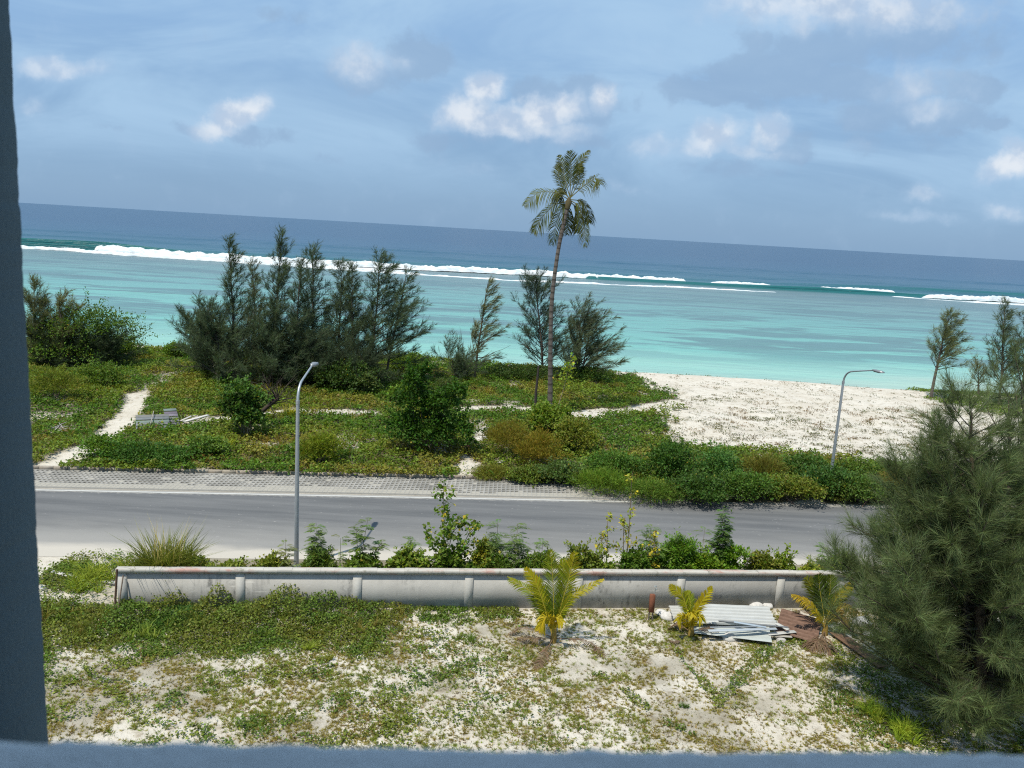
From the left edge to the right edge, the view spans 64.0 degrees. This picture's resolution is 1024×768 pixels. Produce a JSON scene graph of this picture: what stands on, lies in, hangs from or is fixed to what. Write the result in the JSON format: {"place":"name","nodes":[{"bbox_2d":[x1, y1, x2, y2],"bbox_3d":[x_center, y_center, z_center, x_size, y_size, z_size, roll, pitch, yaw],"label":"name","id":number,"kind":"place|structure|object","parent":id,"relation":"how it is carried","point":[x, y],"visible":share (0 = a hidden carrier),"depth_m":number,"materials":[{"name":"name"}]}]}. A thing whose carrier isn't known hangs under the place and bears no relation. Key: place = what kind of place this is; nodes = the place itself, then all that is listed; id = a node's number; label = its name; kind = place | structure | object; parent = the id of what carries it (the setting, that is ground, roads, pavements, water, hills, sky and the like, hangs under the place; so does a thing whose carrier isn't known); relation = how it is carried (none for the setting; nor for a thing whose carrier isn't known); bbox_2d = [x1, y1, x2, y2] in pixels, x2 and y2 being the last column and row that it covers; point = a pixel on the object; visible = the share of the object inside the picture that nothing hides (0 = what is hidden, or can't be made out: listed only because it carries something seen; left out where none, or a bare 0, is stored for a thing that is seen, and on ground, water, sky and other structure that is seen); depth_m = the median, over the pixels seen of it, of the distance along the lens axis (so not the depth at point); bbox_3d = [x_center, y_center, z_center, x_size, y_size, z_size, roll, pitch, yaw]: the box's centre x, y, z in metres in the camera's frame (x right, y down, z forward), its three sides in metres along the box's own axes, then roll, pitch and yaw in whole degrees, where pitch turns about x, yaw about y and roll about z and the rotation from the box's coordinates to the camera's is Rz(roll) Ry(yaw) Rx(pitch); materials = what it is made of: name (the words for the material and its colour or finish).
{"place":"outdoors","nodes":[
{"label":"outdoors","id":0,"kind":"place"},
{"bbox_2d":[9,0,1023,260],"label":"sky","id":1,"kind":"structure","parent":0,"point":[884,126],"materials":[{"name":"blue"}]},
{"bbox_2d":[35,488,1003,565],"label":"road","id":2,"kind":"structure","parent":0,"point":[236,526],"depth_m":33.90,"materials":[{"name":"grey asphalt"}]},
{"bbox_2d":[35,489,632,501],"bbox_3d":[-27.341,4.257,34.106,66.371,0.001,0.119,2,11,-7],"label":"road edge line","id":3,"kind":"object","parent":2,"relation":"on","point":[328,495],"visible":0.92,"depth_m":36.30,"materials":[{"name":"paint"}]},
{"bbox_2d":[19,203,1023,394],"bbox_3d":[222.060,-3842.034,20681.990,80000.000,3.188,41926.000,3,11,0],"label":"sea","id":4,"kind":"structure","parent":0,"point":[797,321],"depth_m":201.22,"materials":[{"name":"liquid"}]},
{"bbox_2d":[95,245,684,280],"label":"breaking wave","id":5,"kind":"object","parent":4,"relation":"on","point":[165,252],"visible":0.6,"depth_m":247.63,"materials":[{"name":"liquid"}]},
{"bbox_2d":[21,245,766,291],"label":"breaking wave","id":6,"kind":"object","parent":4,"relation":"on","point":[131,254],"visible":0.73,"depth_m":233.55,"materials":[{"name":"liquid"}]},
{"bbox_2d":[892,294,1023,304],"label":"breaking wave","id":7,"kind":"object","parent":4,"relation":"on","point":[1014,300],"visible":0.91,"depth_m":256.61,"materials":[{"name":"liquid"}]},
{"bbox_2d":[29,346,1023,755],"bbox_3d":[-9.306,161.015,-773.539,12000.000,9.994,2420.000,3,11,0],"label":"ground","id":8,"kind":"structure","parent":0,"point":[855,400],"depth_m":22.96,"materials":[{"name":"beige sand"}]},
{"bbox_2d":[23,273,67,364],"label":"casuarina tree","id":9,"kind":"object","parent":8,"relation":"on","point":[43,305],"visible":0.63,"depth_m":60.14,"materials":[{"name":"green plant"}]},
{"bbox_2d":[27,314,102,367],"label":"casuarina tree","id":10,"kind":"object","parent":8,"relation":"on","point":[56,360],"visible":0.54,"depth_m":60.12,"materials":[{"name":"green plant"}]},
{"bbox_2d":[29,362,102,400],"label":"leafy shrub","id":11,"kind":"object","parent":8,"relation":"on","point":[60,378],"visible":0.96,"depth_m":49.70,"materials":[{"name":"green plant"}]},
{"bbox_2d":[45,285,89,366],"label":"casuarina tree","id":12,"kind":"object","parent":8,"relation":"on","point":[59,303],"visible":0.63,"depth_m":60.21,"materials":[{"name":"green plant"}]},
{"bbox_2d":[54,555,133,592],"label":"grass clump","id":13,"kind":"object","parent":8,"relation":"on","point":[89,573],"visible":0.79,"depth_m":26.38,"materials":[{"name":"green plant"}]},
{"bbox_2d":[25,287,170,363],"bbox_3d":[-32.321,-4.309,61.867,10.318,6.292,9.451,9,12,29],"label":"leafy shrub","id":14,"kind":"object","parent":8,"relation":"on","point":[89,313],"visible":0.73,"depth_m":60.43,"materials":[{"name":"green plant"}]},
{"bbox_2d":[58,321,146,366],"bbox_3d":[-30.321,-2.795,61.594,6.260,4.482,5.649,3,11,0],"label":"bush","id":15,"kind":"object","parent":8,"relation":"on","point":[108,343],"visible":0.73,"depth_m":60.78,"materials":[{"name":"green plant"}]},
{"bbox_2d":[67,357,143,385],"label":"leafy shrub","id":16,"kind":"object","parent":8,"relation":"on","point":[96,374],"visible":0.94,"depth_m":54.16,"materials":[{"name":"green plant"}]},
{"bbox_2d":[75,431,135,457],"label":"leafy shrub","id":17,"kind":"object","parent":8,"relation":"on","point":[96,442],"visible":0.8,"depth_m":39.13,"materials":[{"name":"green plant"}]},
{"bbox_2d":[74,437,201,470],"bbox_3d":[-17.874,3.270,39.357,5.841,1.279,3.689,3,11,0],"label":"leafy shrub","id":18,"kind":"object","parent":8,"relation":"on","point":[161,451],"visible":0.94,"depth_m":38.81,"materials":[{"name":"green plant"}]},
{"bbox_2d":[102,513,220,578],"bbox_3d":[-11.071,5.311,25.997,3.811,2.786,3.532,-4,13,-34],"label":"grass clump","id":19,"kind":"object","parent":8,"relation":"on","point":[164,556],"visible":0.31,"depth_m":26.10,"materials":[{"name":"green plant"}]},
{"bbox_2d":[160,300,249,373],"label":"casuarina tree","id":20,"kind":"object","parent":8,"relation":"on","point":[182,313],"visible":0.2,"depth_m":60.01,"materials":[{"name":"green plant"}]},
{"bbox_2d":[180,433,234,455],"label":"leafy shrub","id":21,"kind":"object","parent":8,"relation":"on","point":[209,443],"visible":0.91,"depth_m":40.29,"materials":[{"name":"green plant"}]},
{"bbox_2d":[171,290,257,382],"bbox_3d":[-20.826,-3.373,57.705,7.475,6.851,6.769,3,11,0],"label":"casuarina tree","id":22,"kind":"object","parent":8,"relation":"on","point":[207,336],"visible":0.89,"depth_m":57.53,"materials":[{"name":"green plant"}]},
{"bbox_2d":[212,232,271,379],"bbox_3d":[-19.029,-5.428,58.178,5.392,10.877,4.774,12,14,39],"label":"casuarina tree","id":23,"kind":"object","parent":8,"relation":"on","point":[233,263],"visible":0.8,"depth_m":57.45,"materials":[{"name":"green plant"}]},
{"bbox_2d":[212,372,273,436],"bbox_3d":[-14.425,1.105,44.091,3.377,3.603,2.590,3,11,0],"label":"leafy shrub","id":24,"kind":"object","parent":8,"relation":"on","point":[243,404],"visible":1,"depth_m":43.77,"materials":[{"name":"green plant"}]},
{"bbox_2d":[222,311,316,384],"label":"casuarina tree","id":25,"kind":"object","parent":8,"relation":"on","point":[265,362],"visible":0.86,"depth_m":57.08,"materials":[{"name":"green plant"}]},
{"bbox_2d":[228,225,329,383],"bbox_3d":[-16.392,-5.505,57.500,5.831,11.616,6.530,13,14,42],"label":"casuarina tree","id":26,"kind":"object","parent":8,"relation":"on","point":[274,305],"visible":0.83,"depth_m":57.02,"materials":[{"name":"green plant"}]},
{"bbox_2d":[263,312,333,385],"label":"casuarina tree","id":27,"kind":"object","parent":8,"relation":"on","point":[296,340],"visible":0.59,"depth_m":57.61,"materials":[{"name":"green plant"}]},
{"bbox_2d":[33,465,568,480],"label":"kerb","id":28,"kind":"structure","parent":8,"relation":"on","point":[243,472],"depth_m":38.68,"materials":[{"name":"grey concrete"}]},
{"bbox_2d":[39,548,570,680],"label":"weed bank","id":29,"kind":"structure","parent":8,"relation":"on","point":[144,606],"depth_m":24.16,"materials":[{"name":"green plant"}]},
{"bbox_2d":[41,594,431,649],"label":"ground cover plants","id":30,"kind":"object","parent":29,"relation":"on","point":[77,625],"depth_m":24.36,"materials":[{"name":"green plant"}]},
{"bbox_2d":[279,253,331,349],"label":"casuarina tree","id":31,"kind":"object","parent":8,"relation":"on","point":[301,282],"visible":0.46,"depth_m":59.73,"materials":[{"name":"green plant"}]},
{"bbox_2d":[293,362,318,566],"bbox_3d":[-7.356,2.910,29.235,0.340,7.125,2.670,3,11,0],"label":"street lamp","id":32,"kind":"object","parent":8,"relation":"on","point":[296,520],"visible":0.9,"depth_m":28.15,"materials":[{"name":"metal"}]},
{"bbox_2d":[284,240,343,356],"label":"casuarina tree","id":33,"kind":"object","parent":8,"relation":"on","point":[314,270],"visible":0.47,"depth_m":61.34,"materials":[{"name":"green plant"}]},
{"bbox_2d":[300,544,339,567],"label":"leafy shrub","id":34,"kind":"object","parent":8,"relation":"on","point":[323,559],"visible":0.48,"depth_m":26.36,"materials":[{"name":"green plant"}]},
{"bbox_2d":[292,428,349,467],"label":"leafy shrub","id":35,"kind":"object","parent":8,"relation":"on","point":[324,444],"visible":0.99,"depth_m":40.20,"materials":[{"name":"green plant"}]},
{"bbox_2d":[296,326,364,390],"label":"casuarina tree","id":36,"kind":"object","parent":8,"relation":"on","point":[332,359],"visible":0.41,"depth_m":58.24,"materials":[{"name":"green plant"}]},
{"bbox_2d":[34,469,653,499],"bbox_3d":[-19.277,4.246,36.495,52.646,0.085,2.413,2,11,-7],"label":"strip","id":37,"kind":"object","parent":8,"relation":"on","point":[157,481],"depth_m":37.53,"materials":[{"name":"concrete"}]},
{"bbox_2d":[316,258,378,360],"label":"casuarina tree","id":38,"kind":"object","parent":8,"relation":"on","point":[336,312],"visible":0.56,"depth_m":61.20,"materials":[{"name":"green plant"}]},
{"bbox_2d":[298,356,397,393],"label":"leafy shrub","id":39,"kind":"object","parent":8,"relation":"on","point":[346,371],"visible":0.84,"depth_m":57.11,"materials":[{"name":"green plant"}]},
{"bbox_2d":[327,259,395,366],"bbox_3d":[-11.303,-4.697,61.105,5.151,9.406,4.488,10,13,32],"label":"casuarina tree","id":40,"kind":"object","parent":8,"relation":"on","point":[351,309],"visible":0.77,"depth_m":60.41,"materials":[{"name":"green plant"}]},
{"bbox_2d":[337,547,391,567],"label":"leafy shrub","id":41,"kind":"object","parent":8,"relation":"on","point":[362,562],"visible":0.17,"depth_m":26.58,"materials":[{"name":"green plant"}]},
{"bbox_2d":[330,335,401,384],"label":"casuarina tree","id":42,"kind":"object","parent":8,"relation":"on","point":[367,355],"visible":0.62,"depth_m":58.64,"materials":[{"name":"green plant"}]},
{"bbox_2d":[345,518,389,563],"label":"feathery sapling","id":43,"kind":"object","parent":8,"relation":"on","point":[377,542],"visible":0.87,"depth_m":26.75,"materials":[{"name":"green plant"}]},
{"bbox_2d":[345,247,434,367],"bbox_3d":[-9.175,-5.199,61.476,6.179,10.531,7.116,-7,15,-43],"label":"casuarina tree","id":44,"kind":"object","parent":8,"relation":"on","point":[386,280],"visible":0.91,"depth_m":60.06,"materials":[{"name":"green plant"}]},
{"bbox_2d":[365,264,437,376],"bbox_3d":[-8.057,-4.723,62.807,5.058,9.227,4.869,5,11,8],"label":"casuarina tree","id":45,"kind":"object","parent":8,"relation":"on","point":[422,331],"visible":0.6,"depth_m":62.01,"materials":[{"name":"green plant"}]},
{"bbox_2d":[386,543,433,567],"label":"leafy shrub","id":46,"kind":"object","parent":8,"relation":"on","point":[403,558],"visible":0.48,"depth_m":26.72,"materials":[{"name":"green plant"}]},
{"bbox_2d":[377,356,486,451],"bbox_3d":[-3.978,1.172,42.779,5.203,5.029,3.922,8,11,21],"label":"vine covered shrub","id":47,"kind":"object","parent":8,"relation":"on","point":[412,424],"visible":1,"depth_m":42.54,"materials":[{"name":"green plant"}]},
{"bbox_2d":[422,542,479,567],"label":"leafy shrub","id":48,"kind":"object","parent":8,"relation":"on","point":[437,561],"visible":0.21,"depth_m":26.86,"materials":[{"name":"green plant"}]},
{"bbox_2d":[422,479,483,567],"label":"broadleaf sapling","id":49,"kind":"object","parent":8,"relation":"on","point":[447,530],"visible":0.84,"depth_m":26.96,"materials":[{"name":"green plant"}]},
{"bbox_2d":[429,329,488,379],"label":"casuarina tree","id":50,"kind":"object","parent":8,"relation":"on","point":[457,362],"visible":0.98,"depth_m":64.44,"materials":[{"name":"green plant"}]},
{"bbox_2d":[467,274,512,375],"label":"casuarina tree","id":51,"kind":"object","parent":8,"relation":"on","point":[475,335],"visible":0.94,"depth_m":65.39,"materials":[{"name":"green plant"}]},
{"bbox_2d":[26,340,961,501],"bbox_3d":[-8.285,0.896,55.867,79.836,1.200,38.566,3,11,0],"label":"beach creeper","id":52,"kind":"object","parent":8,"relation":"on","point":[635,385],"visible":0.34,"depth_m":48.41,"materials":[{"name":"green plant"}]},
{"bbox_2d":[38,560,952,623],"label":"verge weeds","id":53,"kind":"object","parent":8,"relation":"on","point":[62,600],"visible":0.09,"depth_m":25.17,"materials":[{"name":"green plant"}]},
{"bbox_2d":[115,566,884,608],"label":"boundary wall","id":54,"kind":"structure","parent":8,"relation":"on","point":[488,587],"depth_m":26.16,"materials":[{"name":"grey concrete"}]},
{"bbox_2d":[0,0,1023,767],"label":"house","id":55,"kind":"structure","parent":8,"relation":"on","point":[22,718],"depth_m":1.42,"materials":[{"name":"paint"}]},
{"bbox_2d":[475,412,552,457],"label":"leafy shrub","id":56,"kind":"object","parent":8,"relation":"on","point":[509,439],"visible":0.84,"depth_m":43.24,"materials":[{"name":"green plant"}]},
{"bbox_2d":[501,523,531,567],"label":"feathery sapling","id":57,"kind":"object","parent":8,"relation":"on","point":[517,554],"visible":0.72,"depth_m":27.48,"materials":[{"name":"green plant"}]},
{"bbox_2d":[473,361,563,380],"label":"leafy shrub","id":58,"kind":"object","parent":8,"relation":"on","point":[517,370],"visible":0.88,"depth_m":66.40,"materials":[{"name":"green plant"}]},
{"bbox_2d":[502,463,554,488],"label":"leafy shrub","id":59,"kind":"object","parent":8,"relation":"on","point":[524,473],"visible":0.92,"depth_m":39.42,"materials":[{"name":"green plant"}]},
{"bbox_2d":[513,422,574,463],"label":"leafy shrub","id":60,"kind":"object","parent":8,"relation":"on","point":[539,451],"visible":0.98,"depth_m":42.13,"materials":[{"name":"green plant"}]},
{"bbox_2d":[509,262,583,374],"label":"casuarina tree","id":61,"kind":"object","parent":8,"relation":"on","point":[536,287],"visible":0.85,"depth_m":67.00,"materials":[{"name":"green plant"}]},
{"bbox_2d":[521,399,581,430],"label":"leafy shrub","id":62,"kind":"object","parent":8,"relation":"on","point":[544,412],"visible":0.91,"depth_m":48.59,"materials":[{"name":"green plant"}]},
{"bbox_2d":[507,549,605,669],"bbox_3d":[1.440,6.333,24.074,2.616,3.056,2.310,-1,11,-23],"label":"young coconut palm","id":63,"kind":"object","parent":8,"relation":"on","point":[550,617],"visible":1,"depth_m":24.09,"materials":[{"name":"green plant"}]},
{"bbox_2d":[528,455,587,485],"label":"leafy shrub","id":64,"kind":"object","parent":8,"relation":"on","point":[556,470],"visible":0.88,"depth_m":39.43,"materials":[{"name":"green plant"}]},
{"bbox_2d":[521,149,607,405],"bbox_3d":[2.976,-6.230,52.861,5.395,17.473,2.487,3,11,0],"label":"coconut palm","id":65,"kind":"object","parent":8,"relation":"on","point":[557,197],"visible":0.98,"depth_m":52.05,"materials":[{"name":"green plant"}]},
{"bbox_2d":[542,414,601,452],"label":"leafy shrub","id":66,"kind":"object","parent":8,"relation":"on","point":[574,432],"visible":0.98,"depth_m":44.62,"materials":[{"name":"green plant"}]},
{"bbox_2d":[550,537,609,568],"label":"leafy shrub","id":67,"kind":"object","parent":8,"relation":"on","point":[587,556],"visible":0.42,"depth_m":27.39,"materials":[{"name":"green plant"}]},
{"bbox_2d":[547,290,630,379],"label":"casuarina tree","id":68,"kind":"object","parent":8,"relation":"on","point":[587,329],"visible":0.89,"depth_m":65.92,"materials":[{"name":"green plant"}]},
{"bbox_2d":[555,464,647,496],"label":"leafy shrub","id":69,"kind":"object","parent":8,"relation":"on","point":[602,478],"visible":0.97,"depth_m":38.22,"materials":[{"name":"green plant"}]},
{"bbox_2d":[577,444,656,476],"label":"leafy shrub","id":70,"kind":"object","parent":8,"relation":"on","point":[622,460],"visible":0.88,"depth_m":40.73,"materials":[{"name":"green plant"}]},
{"bbox_2d":[612,544,665,568],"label":"leafy shrub","id":71,"kind":"object","parent":8,"relation":"on","point":[630,559],"visible":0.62,"depth_m":27.51,"materials":[{"name":"green plant"}]},
{"bbox_2d":[612,471,691,506],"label":"leafy shrub","id":72,"kind":"object","parent":8,"relation":"on","point":[655,488],"visible":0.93,"depth_m":37.60,"materials":[{"name":"green plant"}]},
{"bbox_2d":[641,434,706,480],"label":"leafy shrub","id":73,"kind":"object","parent":8,"relation":"on","point":[665,459],"visible":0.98,"depth_m":40.62,"materials":[{"name":"green plant"}]},
{"bbox_2d":[652,527,701,569],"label":"leafy shrub","id":74,"kind":"object","parent":8,"relation":"on","point":[687,547],"visible":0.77,"depth_m":27.92,"materials":[{"name":"green plant"}]},
{"bbox_2d":[667,583,716,636],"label":"young coconut palm","id":75,"kind":"object","parent":8,"relation":"on","point":[691,614],"visible":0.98,"depth_m":25.15,"materials":[{"name":"plant"}]},
{"bbox_2d":[653,467,742,511],"bbox_3d":[8.686,4.772,38.186,4.187,1.650,3.238,3,11,0],"label":"leafy shrub","id":76,"kind":"object","parent":8,"relation":"on","point":[702,486],"visible":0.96,"depth_m":37.81,"materials":[{"name":"green plant"}]},
{"bbox_2d":[686,542,736,569],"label":"leafy shrub","id":77,"kind":"object","parent":8,"relation":"on","point":[704,561],"visible":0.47,"depth_m":27.86,"materials":[{"name":"green plant"}]},
{"bbox_2d":[707,508,734,562],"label":"feathery sapling","id":78,"kind":"object","parent":8,"relation":"on","point":[720,539],"visible":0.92,"depth_m":28.13,"materials":[{"name":"green plant"}]},
{"bbox_2d":[691,440,753,476],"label":"leafy shrub","id":79,"kind":"object","parent":8,"relation":"on","point":[712,460],"visible":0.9,"depth_m":41.61,"materials":[{"name":"green plant"}]},
{"bbox_2d":[706,539,753,569],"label":"leafy shrub","id":80,"kind":"object","parent":8,"relation":"on","point":[733,557],"visible":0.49,"depth_m":28.08,"materials":[{"name":"green plant"}]},
{"bbox_2d":[722,632,738,641],"bbox_3d":[6.726,7.836,25.312,0.485,0.313,0.393,-5,13,-36],"label":"rock","id":81,"kind":"object","parent":8,"relation":"on","point":[729,638],"visible":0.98,"depth_m":25.19,"materials":[{"name":"white stone"}]},
{"bbox_2d":[694,624,771,641],"bbox_3d":[6.822,7.640,25.783,2.501,0.146,1.299,5,11,11],"label":"corrugated sheet","id":82,"kind":"object","parent":81,"relation":"on","point":[762,635],"visible":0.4,"depth_m":25.40,"materials":[{"name":"grey metal"}]},
{"bbox_2d":[699,604,775,626],"bbox_3d":[7.171,7.365,26.138,2.300,0.320,0.839,3,11,-2],"label":"corrugated sheet","id":83,"kind":"object","parent":82,"relation":"on","point":[710,612],"visible":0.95,"depth_m":26.09,"materials":[{"name":"grey metal"}]},
{"bbox_2d":[704,465,790,502],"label":"leafy shrub","id":84,"kind":"object","parent":8,"relation":"on","point":[750,482],"visible":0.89,"depth_m":38.34,"materials":[{"name":"green plant"}]},
{"bbox_2d":[738,544,783,569],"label":"leafy shrub","id":85,"kind":"object","parent":8,"relation":"on","point":[758,560],"visible":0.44,"depth_m":28.23,"materials":[{"name":"green plant"}]},
{"bbox_2d":[731,448,801,476],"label":"leafy shrub","id":86,"kind":"object","parent":8,"relation":"on","point":[763,463],"visible":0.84,"depth_m":41.82,"materials":[{"name":"green plant"}]},
{"bbox_2d":[756,467,828,503],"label":"leafy shrub","id":87,"kind":"object","parent":8,"relation":"on","point":[798,484],"visible":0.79,"depth_m":38.60,"materials":[{"name":"green plant"}]},
{"bbox_2d":[570,371,1016,470],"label":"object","id":88,"kind":"object","parent":8,"relation":"on","point":[870,420],"visible":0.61,"depth_m":56.68,"materials":[{"name":"sand"}]},
{"bbox_2d":[775,609,820,640],"bbox_3d":[9.107,7.667,26.020,1.264,0.359,1.335,8,12,24],"label":"corrugated sheet","id":89,"kind":"object","parent":8,"relation":"on","point":[805,627],"visible":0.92,"depth_m":26.03,"materials":[{"name":"metal"}]},
{"bbox_2d":[769,448,839,476],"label":"leafy shrub","id":90,"kind":"object","parent":8,"relation":"on","point":[798,461],"visible":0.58,"depth_m":42.31,"materials":[{"name":"green plant"}]},
{"bbox_2d":[791,573,857,655],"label":"young coconut palm","id":91,"kind":"object","parent":8,"relation":"on","point":[811,584],"visible":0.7,"depth_m":25.68,"materials":[{"name":"green plant"}]},
{"bbox_2d":[791,460,870,499],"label":"leafy shrub","id":92,"kind":"object","parent":8,"relation":"on","point":[818,474],"visible":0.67,"depth_m":39.43,"materials":[{"name":"green plant"}]},
{"bbox_2d":[812,457,887,480],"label":"leafy shrub","id":93,"kind":"object","parent":8,"relation":"on","point":[849,465],"visible":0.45,"depth_m":42.40,"materials":[{"name":"green plant"}]},
{"bbox_2d":[812,466,896,506],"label":"leafy shrub","id":94,"kind":"object","parent":8,"relation":"on","point":[857,487],"visible":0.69,"depth_m":39.14,"materials":[{"name":"green plant"}]},
{"bbox_2d":[879,707,928,744],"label":"grass clump","id":95,"kind":"object","parent":8,"relation":"on","point":[903,729],"visible":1,"depth_m":20.74,"materials":[{"name":"green plant"}]},
{"bbox_2d":[801,353,1023,748],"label":"casuarina tree","id":96,"kind":"object","parent":8,"relation":"on","point":[919,611],"visible":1,"depth_m":19.96,"materials":[{"name":"green plant"}]},
{"bbox_2d":[854,327,1023,698],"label":"casuarina tree","id":97,"kind":"object","parent":8,"relation":"on","point":[1015,391],"visible":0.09,"depth_m":21.48,"materials":[{"name":"green plant"}]},
{"bbox_2d":[926,306,979,397],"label":"casuarina tree","id":98,"kind":"object","parent":8,"relation":"on","point":[950,342],"visible":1,"depth_m":68.41,"materials":[{"name":"green plant"}]},
{"bbox_2d":[974,297,1023,405],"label":"casuarina tree","id":99,"kind":"object","parent":8,"relation":"on","point":[1005,324],"visible":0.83,"depth_m":66.62,"materials":[{"name":"green plant"}]},
{"bbox_2d":[42,606,1023,755],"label":"yard grass","id":100,"kind":"structure","parent":0,"point":[350,683],"depth_m":21.55,"materials":[{"name":"green plant"}]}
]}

